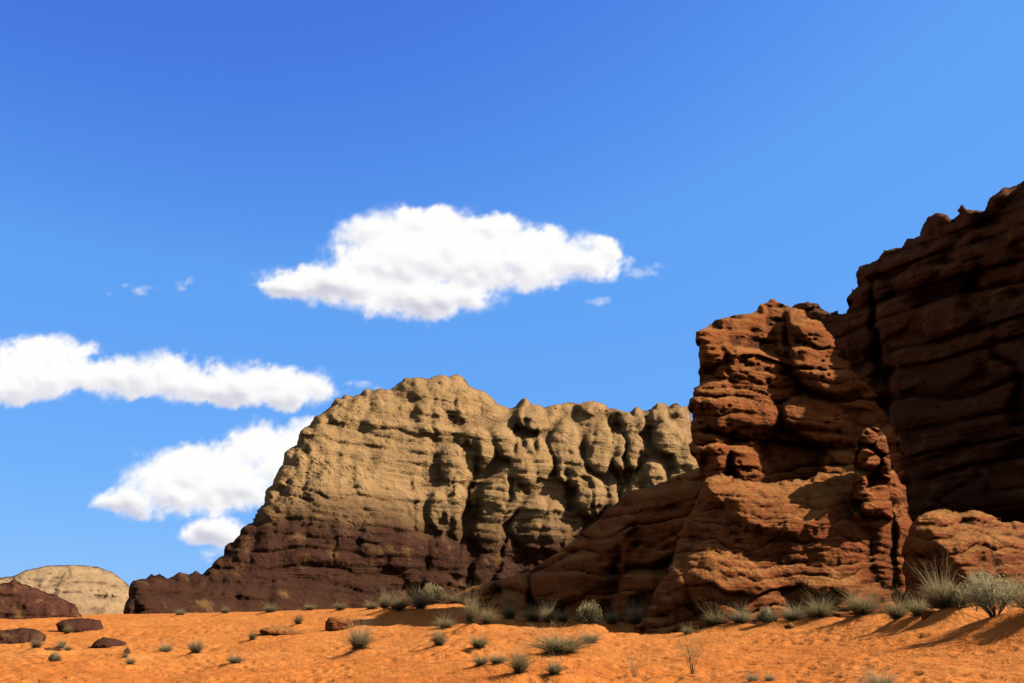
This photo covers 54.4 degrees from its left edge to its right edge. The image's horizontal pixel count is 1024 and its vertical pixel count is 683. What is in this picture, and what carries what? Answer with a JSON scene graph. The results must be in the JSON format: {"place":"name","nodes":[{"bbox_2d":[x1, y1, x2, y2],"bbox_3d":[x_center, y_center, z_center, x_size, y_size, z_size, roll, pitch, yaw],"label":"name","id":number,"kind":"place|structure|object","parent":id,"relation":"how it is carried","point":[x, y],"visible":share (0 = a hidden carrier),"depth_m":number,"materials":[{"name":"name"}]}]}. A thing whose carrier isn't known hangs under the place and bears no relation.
{"place":"outdoors","nodes":[
{"label":"outdoors","id":0,"kind":"place"},
{"bbox_2d":[0,335,333,411],"bbox_3d":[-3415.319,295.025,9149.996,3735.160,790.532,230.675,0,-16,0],"label":"cloud","id":1,"kind":"structure","parent":0,"point":[37,368],"depth_m":9150.00,"materials":[{"name":"white"}]},
{"bbox_2d":[91,417,313,547],"bbox_3d":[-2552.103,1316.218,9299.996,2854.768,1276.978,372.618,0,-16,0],"label":"cloud","id":2,"kind":"structure","parent":0,"point":[238,470],"depth_m":9300.00,"materials":[{"name":"white"}]},
{"bbox_2d":[258,204,627,320],"bbox_3d":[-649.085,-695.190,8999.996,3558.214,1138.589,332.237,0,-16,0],"label":"cloud","id":3,"kind":"structure","parent":0,"point":[435,262],"depth_m":9000.00,"materials":[{"name":"white"}]},
{"bbox_2d":[0,600,1023,682],"bbox_3d":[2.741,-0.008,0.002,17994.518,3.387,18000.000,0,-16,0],"label":"sand ground","id":4,"kind":"structure","parent":0,"point":[970,644],"depth_m":23.97,"materials":[{"name":"orange sand"}]},
{"bbox_2d":[0,628,45,643],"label":"boulder","id":5,"kind":"object","parent":4,"relation":"on","point":[18,635],"visible":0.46,"depth_m":32.39,"materials":[{"name":"stone"}]},
{"bbox_2d":[28,632,44,647],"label":"tussock","id":6,"kind":"object","parent":4,"relation":"on","point":[38,644],"visible":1,"depth_m":27.55,"materials":[{"name":"green plant"}]},
{"bbox_2d":[0,579,81,619],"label":"rock outcrop","id":7,"kind":"object","parent":4,"relation":"on","point":[18,600],"visible":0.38,"depth_m":55.61,"materials":[{"name":"stone"}]},
{"bbox_2d":[44,648,60,650],"bbox_3d":[-12.796,8.669,27.671,0.430,0.311,0.561,-5,-17,18],"label":"rock","id":8,"kind":"object","parent":4,"relation":"on","point":[54,649],"visible":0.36,"depth_m":27.65,"materials":[{"name":"stone"}]},
{"bbox_2d":[47,652,61,660],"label":"shrub","id":9,"kind":"object","parent":4,"relation":"on","point":[54,657],"visible":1,"depth_m":23.06,"materials":[{"name":"green plant"}]},
{"bbox_2d":[52,638,68,648],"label":"tussock","id":10,"kind":"object","parent":4,"relation":"on","point":[58,645],"visible":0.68,"depth_m":28.95,"materials":[{"name":"green plant"}]},
{"bbox_2d":[0,565,128,614],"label":"dome","id":11,"kind":"structure","parent":4,"relation":"on","point":[87,590],"depth_m":656.14,"materials":[{"name":"stone"}]},
{"bbox_2d":[61,642,74,650],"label":"tussock","id":12,"kind":"object","parent":4,"relation":"on","point":[67,648],"visible":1,"depth_m":28.03,"materials":[{"name":"green plant"}]},
{"bbox_2d":[62,622,74,633],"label":"tussock","id":13,"kind":"object","parent":4,"relation":"on","point":[68,629],"visible":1,"depth_m":39.80,"materials":[{"name":"green plant"}]},
{"bbox_2d":[56,618,102,632],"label":"boulder","id":14,"kind":"object","parent":4,"relation":"on","point":[83,624],"visible":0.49,"depth_m":42.45,"materials":[{"name":"stone"}]},
{"bbox_2d":[91,637,126,647],"bbox_3d":[-12.681,9.606,31.356,0.700,0.586,1.191,-11,-19,33],"label":"boulder","id":15,"kind":"object","parent":4,"relation":"on","point":[103,642],"visible":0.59,"depth_m":31.14,"materials":[{"name":"stone"}]},
{"bbox_2d":[122,646,131,653],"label":"shrub","id":16,"kind":"object","parent":4,"relation":"on","point":[127,649],"visible":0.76,"depth_m":26.24,"materials":[{"name":"green plant"}]},
{"bbox_2d":[124,652,136,664],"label":"tussock","id":17,"kind":"object","parent":4,"relation":"on","point":[130,662],"visible":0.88,"depth_m":23.71,"materials":[{"name":"green plant"}]},
{"bbox_2d":[152,636,175,651],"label":"tussock","id":18,"kind":"object","parent":4,"relation":"on","point":[166,648],"visible":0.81,"depth_m":27.79,"materials":[{"name":"green plant"}]},
{"bbox_2d":[173,608,187,614],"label":"tussock","id":19,"kind":"object","parent":4,"relation":"on","point":[179,612],"visible":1,"depth_m":54.79,"materials":[{"name":"green plant"}]},
{"bbox_2d":[184,632,205,652],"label":"tussock","id":20,"kind":"object","parent":4,"relation":"on","point":[194,648],"visible":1,"depth_m":26.65,"materials":[{"name":"green plant"}]},
{"bbox_2d":[220,604,230,612],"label":"shrub","id":21,"kind":"object","parent":4,"relation":"on","point":[226,610],"visible":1,"depth_m":55.58,"materials":[{"name":"green plant"}]},
{"bbox_2d":[221,650,246,662],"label":"tussock","id":22,"kind":"object","parent":4,"relation":"on","point":[235,660],"visible":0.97,"depth_m":23.87,"materials":[{"name":"green plant"}]},
{"bbox_2d":[248,625,258,639],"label":"tussock","id":23,"kind":"object","parent":4,"relation":"on","point":[252,636],"visible":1,"depth_m":32.57,"materials":[{"name":"green plant"}]},
{"bbox_2d":[260,600,278,611],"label":"tussock","id":24,"kind":"object","parent":4,"relation":"on","point":[268,608],"visible":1,"depth_m":55.64,"materials":[{"name":"green plant"}]},
{"bbox_2d":[259,626,302,635],"bbox_3d":[-8.348,10.688,36.409,1.720,0.565,0.813,8,-18,-26],"label":"rock","id":25,"kind":"object","parent":4,"relation":"on","point":[276,630],"visible":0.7,"depth_m":36.14,"materials":[{"name":"red stone"}]},
{"bbox_2d":[291,609,304,623],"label":"tussock","id":26,"kind":"object","parent":4,"relation":"on","point":[298,620],"visible":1,"depth_m":41.89,"materials":[{"name":"green plant"}]},
{"bbox_2d":[302,601,317,609],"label":"tussock","id":27,"kind":"object","parent":4,"relation":"on","point":[308,607],"visible":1,"depth_m":59.30,"materials":[{"name":"green plant"}]},
{"bbox_2d":[325,617,353,630],"bbox_3d":[-6.721,11.195,38.838,1.091,0.891,0.978,0,-16,0],"label":"boulder","id":28,"kind":"object","parent":4,"relation":"on","point":[335,623],"visible":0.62,"depth_m":38.56,"materials":[{"name":"red stone"}]},
{"bbox_2d":[331,599,349,609],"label":"tussock","id":29,"kind":"object","parent":4,"relation":"on","point":[339,607],"visible":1,"depth_m":54.26,"materials":[{"name":"green plant"}]},
{"bbox_2d":[339,614,378,649],"bbox_3d":[-4.130,7.847,27.313,1.214,1.189,1.186,-9,-19,29],"label":"tussock","id":30,"kind":"object","parent":4,"relation":"on","point":[360,641],"visible":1,"depth_m":27.14,"materials":[{"name":"green plant"}]},
{"bbox_2d":[363,598,378,608],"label":"tussock","id":31,"kind":"object","parent":4,"relation":"on","point":[373,606],"visible":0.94,"depth_m":52.38,"materials":[{"name":"green plant"}]},
{"bbox_2d":[375,581,398,608],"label":"shrub","id":32,"kind":"object","parent":4,"relation":"on","point":[385,604],"visible":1,"depth_m":45.90,"materials":[{"name":"green plant"}]},
{"bbox_2d":[380,588,417,610],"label":"tussock","id":33,"kind":"object","parent":4,"relation":"on","point":[398,605],"visible":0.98,"depth_m":45.90,"materials":[{"name":"green plant"}]},
{"bbox_2d":[123,374,698,613],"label":"rock formation","id":34,"kind":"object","parent":4,"relation":"on","point":[450,485],"depth_m":177.51,"materials":[{"name":"beige stone"}]},
{"bbox_2d":[403,583,432,608],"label":"tussock","id":35,"kind":"object","parent":4,"relation":"on","point":[419,602],"visible":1,"depth_m":46.13,"materials":[{"name":"green plant"}]},
{"bbox_2d":[411,582,448,603],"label":"shrub","id":36,"kind":"object","parent":4,"relation":"on","point":[436,595],"visible":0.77,"depth_m":49.83,"materials":[{"name":"green plant"}]},
{"bbox_2d":[427,620,449,645],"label":"tussock","id":37,"kind":"object","parent":4,"relation":"on","point":[437,640],"visible":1,"depth_m":25.75,"materials":[{"name":"green plant"}]},
{"bbox_2d":[429,613,458,627],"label":"tussock","id":38,"kind":"object","parent":4,"relation":"on","point":[442,623],"visible":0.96,"depth_m":33.47,"materials":[{"name":"green plant"}]},
{"bbox_2d":[449,591,462,603],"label":"tussock","id":39,"kind":"object","parent":4,"relation":"on","point":[455,600],"visible":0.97,"depth_m":51.16,"materials":[{"name":"green plant"}]},
{"bbox_2d":[459,580,482,623],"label":"tussock","id":40,"kind":"object","parent":4,"relation":"on","point":[470,615],"visible":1,"depth_m":32.05,"materials":[{"name":"green plant"}]},
{"bbox_2d":[464,628,491,647],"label":"tussock","id":41,"kind":"object","parent":4,"relation":"on","point":[477,643],"visible":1,"depth_m":25.18,"materials":[{"name":"green plant"}]},
{"bbox_2d":[469,652,491,665],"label":"tussock","id":42,"kind":"object","parent":4,"relation":"on","point":[479,661],"visible":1,"depth_m":19.51,"materials":[{"name":"green plant"}]},
{"bbox_2d":[477,600,501,623],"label":"tussock","id":43,"kind":"object","parent":4,"relation":"on","point":[486,618],"visible":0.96,"depth_m":34.95,"materials":[{"name":"green plant"}]},
{"bbox_2d":[486,649,509,663],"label":"tussock","id":44,"kind":"object","parent":4,"relation":"on","point":[494,660],"visible":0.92,"depth_m":19.54,"materials":[{"name":"green plant"}]},
{"bbox_2d":[497,591,522,618],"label":"tussock","id":45,"kind":"object","parent":4,"relation":"on","point":[511,613],"visible":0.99,"depth_m":38.81,"materials":[{"name":"green plant"}]},
{"bbox_2d":[502,637,536,673],"bbox_3d":[0.112,5.505,17.652,0.712,0.743,0.708,-2,-16,6],"label":"tussock","id":46,"kind":"object","parent":4,"relation":"on","point":[520,666],"visible":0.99,"depth_m":17.54,"materials":[{"name":"green plant"}]},
{"bbox_2d":[516,602,545,620],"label":"tussock","id":47,"kind":"object","parent":4,"relation":"on","point":[531,616],"visible":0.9,"depth_m":38.54,"materials":[{"name":"green plant"}]},
{"bbox_2d":[535,599,557,622],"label":"shrub","id":48,"kind":"object","parent":4,"relation":"on","point":[548,616],"visible":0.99,"depth_m":36.69,"materials":[{"name":"green plant"}]},
{"bbox_2d":[542,647,568,674],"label":"tussock","id":49,"kind":"object","parent":4,"relation":"on","point":[554,670],"visible":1,"depth_m":17.62,"materials":[{"name":"green plant"}]},
{"bbox_2d":[510,620,606,654],"bbox_3d":[1.104,6.460,21.926,2.308,0.827,2.322,13,-21,-38],"label":"tussock","id":50,"kind":"object","parent":4,"relation":"on","point":[566,646],"visible":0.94,"depth_m":21.76,"materials":[{"name":"green plant"}]},
{"bbox_2d":[553,604,573,621],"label":"tussock","id":51,"kind":"object","parent":4,"relation":"on","point":[561,618],"visible":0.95,"depth_m":39.05,"materials":[{"name":"green plant"}]},
{"bbox_2d":[447,468,702,622],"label":"rock slope","id":52,"kind":"structure","parent":4,"relation":"on","point":[616,553],"depth_m":48.86,"materials":[{"name":"red stone"}]},
{"bbox_2d":[572,600,603,622],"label":"shrub","id":53,"kind":"object","parent":4,"relation":"on","point":[593,616],"visible":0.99,"depth_m":34.78,"materials":[{"name":"green plant"}]},
{"bbox_2d":[578,625,606,642],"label":"tussock","id":54,"kind":"object","parent":4,"relation":"on","point":[590,638],"visible":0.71,"depth_m":26.97,"materials":[{"name":"green plant"}]},
{"bbox_2d":[603,605,625,623],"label":"tussock","id":55,"kind":"object","parent":4,"relation":"on","point":[610,619],"visible":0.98,"depth_m":37.29,"materials":[{"name":"green plant"}]},
{"bbox_2d":[620,595,646,623],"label":"tussock","id":56,"kind":"object","parent":4,"relation":"on","point":[632,618],"visible":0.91,"depth_m":36.17,"materials":[{"name":"green plant"}]},
{"bbox_2d":[624,651,646,676],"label":"dry shrub","id":57,"kind":"object","parent":4,"relation":"on","point":[633,664],"visible":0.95,"depth_m":18.69,"materials":[{"name":"brown plant"}]},
{"bbox_2d":[677,622,696,634],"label":"tussock","id":58,"kind":"object","parent":4,"relation":"on","point":[686,631],"visible":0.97,"depth_m":30.93,"materials":[{"name":"green plant"}]},
{"bbox_2d":[675,630,707,673],"bbox_3d":[3.413,5.824,18.798,0.640,0.912,0.615,-8,-18,26],"label":"dry shrub","id":59,"kind":"object","parent":4,"relation":"on","point":[690,661],"visible":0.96,"depth_m":18.73,"materials":[{"name":"brown plant"}]},
{"bbox_2d":[686,619,708,629],"bbox_3d":[6.172,9.385,32.690,0.886,0.524,0.581,0,-16,0],"label":"boulder","id":60,"kind":"object","parent":4,"relation":"on","point":[698,624],"visible":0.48,"depth_m":32.55,"materials":[{"name":"red stone"}]},
{"bbox_2d":[695,597,733,625],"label":"tussock","id":61,"kind":"object","parent":4,"relation":"on","point":[713,621],"visible":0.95,"depth_m":32.34,"materials":[{"name":"green plant"}]},
{"bbox_2d":[725,597,756,623],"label":"tussock","id":62,"kind":"object","parent":4,"relation":"on","point":[741,618],"visible":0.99,"depth_m":31.99,"materials":[{"name":"green plant"}]},
{"bbox_2d":[742,669,759,681],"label":"tussock","id":63,"kind":"object","parent":4,"relation":"on","point":[750,678],"visible":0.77,"depth_m":16.16,"materials":[{"name":"green plant"}]},
{"bbox_2d":[754,605,781,622],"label":"shrub","id":64,"kind":"object","parent":4,"relation":"on","point":[768,615],"visible":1,"depth_m":31.24,"materials":[{"name":"green plant"}]},
{"bbox_2d":[760,670,776,680],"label":"tussock","id":65,"kind":"object","parent":4,"relation":"on","point":[768,678],"visible":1,"depth_m":15.99,"materials":[{"name":"green plant"}]},
{"bbox_2d":[634,470,912,632],"bbox_3d":[10.178,9.753,36.728,7.126,10.883,14.393,-14,-22,41],"label":"rock formation","id":66,"kind":"object","parent":4,"relation":"on","point":[756,546],"visible":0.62,"depth_m":35.65,"materials":[{"name":"red stone"}]},
{"bbox_2d":[688,299,909,514],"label":"rock tower","id":67,"kind":"structure","parent":66,"relation":"on","point":[782,392],"depth_m":44.09,"materials":[{"name":"red stone"}]},
{"bbox_2d":[852,427,892,519],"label":"rock pillar","id":68,"kind":"structure","parent":66,"relation":"on","point":[871,478],"depth_m":37.55,"materials":[{"name":"red stone"}]},
{"bbox_2d":[784,623,794,628],"bbox_3d":[8.305,8.575,29.865,0.206,0.246,0.372,14,-21,-40],"label":"rock","id":69,"kind":"object","parent":4,"relation":"on","point":[789,626],"visible":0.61,"depth_m":29.80,"materials":[{"name":"red stone"}]},
{"bbox_2d":[773,595,810,620],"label":"tussock","id":70,"kind":"object","parent":4,"relation":"on","point":[796,616],"visible":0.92,"depth_m":31.07,"materials":[{"name":"green plant"}]},
{"bbox_2d":[794,586,842,617],"bbox_3d":[9.485,8.027,30.810,1.669,1.040,1.679,12,-20,-35],"label":"tussock","id":71,"kind":"object","parent":4,"relation":"on","point":[820,610],"visible":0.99,"depth_m":30.55,"materials":[{"name":"green plant"}]},
{"bbox_2d":[829,579,895,614],"bbox_3d":[9.763,7.092,27.980,1.776,1.184,1.735,-14,-21,39],"label":"tussock","id":72,"kind":"object","parent":4,"relation":"on","point":[859,607],"visible":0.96,"depth_m":27.75,"materials":[{"name":"green plant"}]},
{"bbox_2d":[850,657,906,682],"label":"tussock","id":73,"kind":"object","parent":4,"relation":"on","point":[883,680],"visible":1,"depth_m":12.64,"materials":[{"name":"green plant"}]},
{"bbox_2d":[880,585,909,619],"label":"tussock","id":74,"kind":"object","parent":4,"relation":"on","point":[894,612],"visible":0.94,"depth_m":23.91,"materials":[{"name":"green plant"}]},
{"bbox_2d":[899,585,938,615],"bbox_3d":[9.553,6.068,23.417,0.959,0.780,0.982,-5,-17,17],"label":"tussock","id":75,"kind":"object","parent":4,"relation":"on","point":[914,610],"visible":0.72,"depth_m":23.35,"materials":[{"name":"green plant"}]},
{"bbox_2d":[919,609,936,619],"bbox_3d":[9.523,6.228,22.613,0.565,0.326,0.300,6,-17,-19],"label":"boulder","id":76,"kind":"object","parent":4,"relation":"on","point":[925,613],"visible":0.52,"depth_m":22.53,"materials":[{"name":"red stone"}]},
{"bbox_2d":[907,554,963,608],"bbox_3d":[9.661,5.362,22.534,1.338,1.347,1.346,-4,-17,14],"label":"tussock","id":77,"kind":"object","parent":4,"relation":"on","point":[937,599],"visible":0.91,"depth_m":22.42,"materials":[{"name":"green plant"}]},
{"bbox_2d":[942,582,972,608],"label":"shrub","id":78,"kind":"object","parent":4,"relation":"on","point":[956,603],"visible":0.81,"depth_m":22.17,"materials":[{"name":"green plant"}]},
{"bbox_2d":[901,509,1023,607],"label":"buttress rock","id":79,"kind":"object","parent":4,"relation":"on","point":[973,538],"visible":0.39,"depth_m":31.11,"materials":[{"name":"red stone"}]},
{"bbox_2d":[955,563,1023,617],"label":"shrub","id":80,"kind":"object","parent":4,"relation":"on","point":[981,593],"visible":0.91,"depth_m":18.68,"materials":[{"name":"green plant"}]},
{"bbox_2d":[995,573,1023,610],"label":"shrub","id":81,"kind":"object","parent":4,"relation":"on","point":[1017,600],"visible":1,"depth_m":18.04,"materials":[{"name":"green plant"}]},
{"bbox_2d":[0,0,1023,585],"label":"sky","id":82,"kind":"structure","parent":0,"point":[161,161],"materials":[{"name":"blue"}]},
{"bbox_2d":[792,181,1023,522],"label":"cliff","id":83,"kind":"structure","parent":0,"point":[926,330],"depth_m":52.83,"materials":[{"name":"stone"}]}
]}

